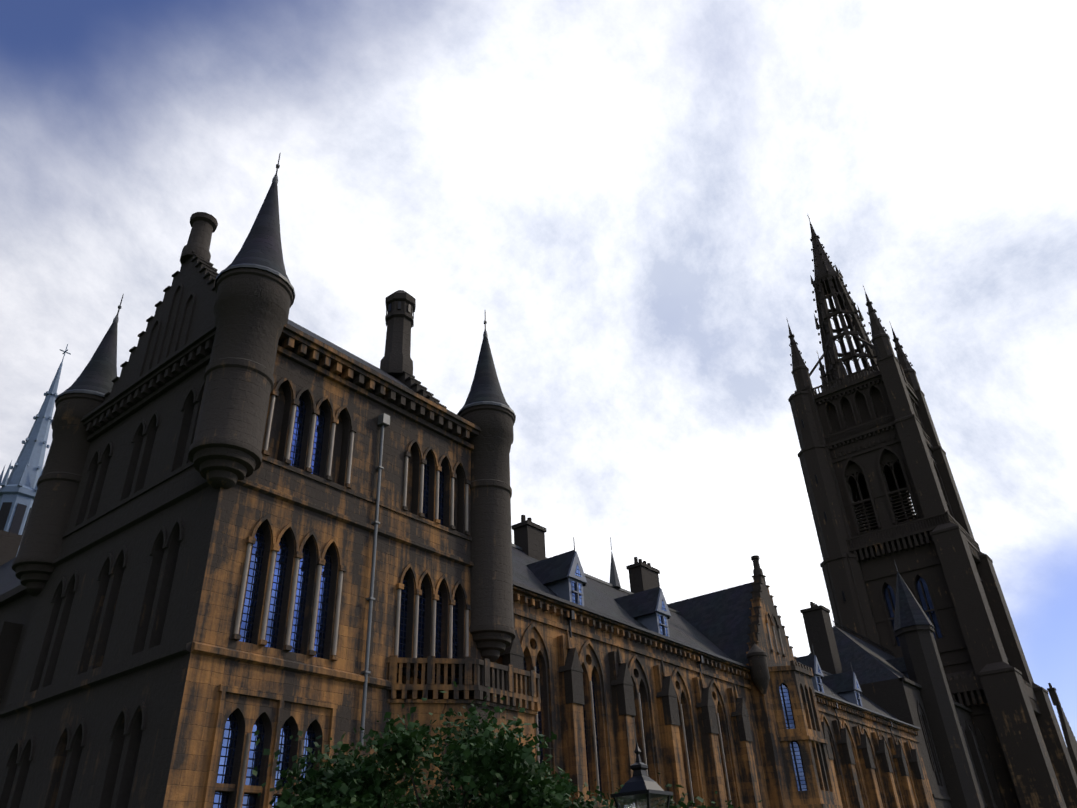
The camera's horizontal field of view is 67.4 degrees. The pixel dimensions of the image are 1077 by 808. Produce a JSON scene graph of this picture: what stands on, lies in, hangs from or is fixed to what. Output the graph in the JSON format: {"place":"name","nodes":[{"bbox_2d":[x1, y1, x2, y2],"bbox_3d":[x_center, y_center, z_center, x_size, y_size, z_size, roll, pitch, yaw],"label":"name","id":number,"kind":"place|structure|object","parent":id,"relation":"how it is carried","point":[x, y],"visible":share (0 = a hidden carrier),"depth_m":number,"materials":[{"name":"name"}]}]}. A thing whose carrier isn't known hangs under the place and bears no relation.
{"place":"outdoors","nodes":[
{"label":"outdoors","id":0,"kind":"place"},
{"bbox_2d":[0,0,1076,745],"label":"sky","id":1,"kind":"structure","parent":0,"point":[625,191],"materials":[{"name":"white"}]},
{"label":"ground","id":2,"kind":"structure","parent":0,"visible":0},
{"bbox_2d":[0,593,35,722],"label":"range walls","id":3,"kind":"structure","parent":2,"relation":"on","point":[19,610],"depth_m":27.84,"materials":[{"name":"stone"}]},
{"bbox_2d":[0,353,482,807],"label":"pavilion walls","id":4,"kind":"structure","parent":2,"relation":"on","point":[144,604],"depth_m":22.52,"materials":[{"name":"stone"}]},
{"bbox_2d":[359,413,389,750],"bbox_3d":[-4.936,4.823,24.249,0.300,10.350,0.280,-24,-37,31],"label":"downpipe","id":5,"kind":"object","parent":4,"relation":"attached to","point":[383,420],"visible":0.94,"depth_m":24.10,"materials":[{"name":"grey metal"}]},
{"bbox_2d":[12,212,1051,693],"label":"turrets","id":6,"kind":"object","parent":4,"relation":"attached to","point":[252,306],"visible":0.6,"depth_m":26.79,"materials":[{"name":"stone"}]},
{"bbox_2d":[55,174,515,417],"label":"turret roofs","id":7,"kind":"structure","parent":6,"relation":"on","point":[262,245],"depth_m":29.62,"materials":[{"name":"stone"}]},
{"bbox_2d":[383,703,535,807],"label":"porch walls","id":8,"kind":"structure","parent":2,"relation":"on","point":[421,715],"depth_m":23.17,"materials":[{"name":"brown stone"}]},
{"bbox_2d":[0,301,919,807],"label":"ironwork","id":9,"kind":"object","parent":2,"relation":"on","point":[642,783],"visible":0.62,"depth_m":35.12,"materials":[{"name":"black metal"}]},
{"bbox_2d":[616,794,668,807],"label":"lamp glass panes","id":10,"kind":"object","parent":9,"relation":"on","point":[653,802],"visible":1,"depth_m":8.65,"materials":[{"name":"glass"}]},
{"bbox_2d":[0,250,1004,807],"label":"dark stone trim","id":11,"kind":"structure","parent":2,"relation":"on","point":[174,344],"depth_m":29.16,"materials":[{"name":"stone"}]},
{"bbox_2d":[55,153,897,674],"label":"finials","id":12,"kind":"object","parent":11,"relation":"on","point":[613,583],"visible":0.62,"depth_m":31.16,"materials":[{"name":"grey"}]},
{"bbox_2d":[0,319,953,719],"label":"slate roofs","id":13,"kind":"structure","parent":11,"relation":"on","point":[718,621],"depth_m":48.08,"materials":[{"name":"grey stone"}]},
{"bbox_2d":[0,344,70,555],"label":"distant spire","id":14,"kind":"structure","parent":13,"relation":"on","point":[19,485],"depth_m":54.71,"materials":[{"name":"grey metal"}]},
{"bbox_2d":[546,551,908,706],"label":"dormer frames","id":15,"kind":"structure","parent":13,"relation":"on","point":[562,589],"depth_m":39.73,"materials":[{"name":"paint"}]},
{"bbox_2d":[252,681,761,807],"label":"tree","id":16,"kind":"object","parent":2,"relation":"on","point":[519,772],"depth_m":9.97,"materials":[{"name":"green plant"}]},
{"bbox_2d":[191,323,930,807],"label":"stone trim","id":17,"kind":"structure","parent":2,"relation":"on","point":[509,683],"depth_m":29.48,"materials":[{"name":"brown stone"}]},
{"bbox_2d":[234,395,836,807],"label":"window shafts","id":18,"kind":"object","parent":17,"relation":"attached to","point":[267,602],"depth_m":24.35,"materials":[{"name":"glass"}]},
{"bbox_2d":[213,395,941,807],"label":"window glass","id":19,"kind":"object","parent":17,"relation":"in","point":[229,739],"visible":0.08,"depth_m":22.62,"materials":[{"name":"blue glass"}]},
{"bbox_2d":[769,670,837,804],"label":"oriel walls","id":20,"kind":"structure","parent":17,"relation":"on","point":[815,759],"depth_m":43.25,"materials":[{"name":"brown stone"}]},
{"bbox_2d":[493,601,935,807],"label":"wing walls","id":21,"kind":"structure","parent":2,"relation":"on","point":[533,648],"depth_m":35.38,"materials":[{"name":"brown stone"}]},
{"bbox_2d":[745,664,790,807],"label":"gable bay walls","id":22,"kind":"structure","parent":2,"relation":"on","point":[774,768],"depth_m":42.23,"materials":[{"name":"brown stone"}]},
{"bbox_2d":[859,678,995,807],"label":"block walls","id":23,"kind":"structure","parent":2,"relation":"on","point":[898,698],"depth_m":66.74,"materials":[{"name":"stone"}]},
{"bbox_2d":[788,222,1076,807],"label":"bell tower","id":24,"kind":"structure","parent":2,"relation":"on","point":[1041,758],"depth_m":94.58,"materials":[{"name":"stone"}]},
{"bbox_2d":[956,690,1020,807],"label":"tower walls","id":25,"kind":"structure","parent":2,"relation":"on","point":[984,723],"depth_m":78.90,"materials":[{"name":"stone"}]},
{"bbox_2d":[859,537,1008,673],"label":"tower walls","id":26,"kind":"structure","parent":25,"relation":"on","point":[934,576],"depth_m":89.97,"materials":[{"name":"stone"}]},
{"bbox_2d":[816,380,950,546],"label":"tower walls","id":27,"kind":"structure","parent":26,"relation":"on","point":[867,461],"depth_m":101.53,"materials":[{"name":"stone"}]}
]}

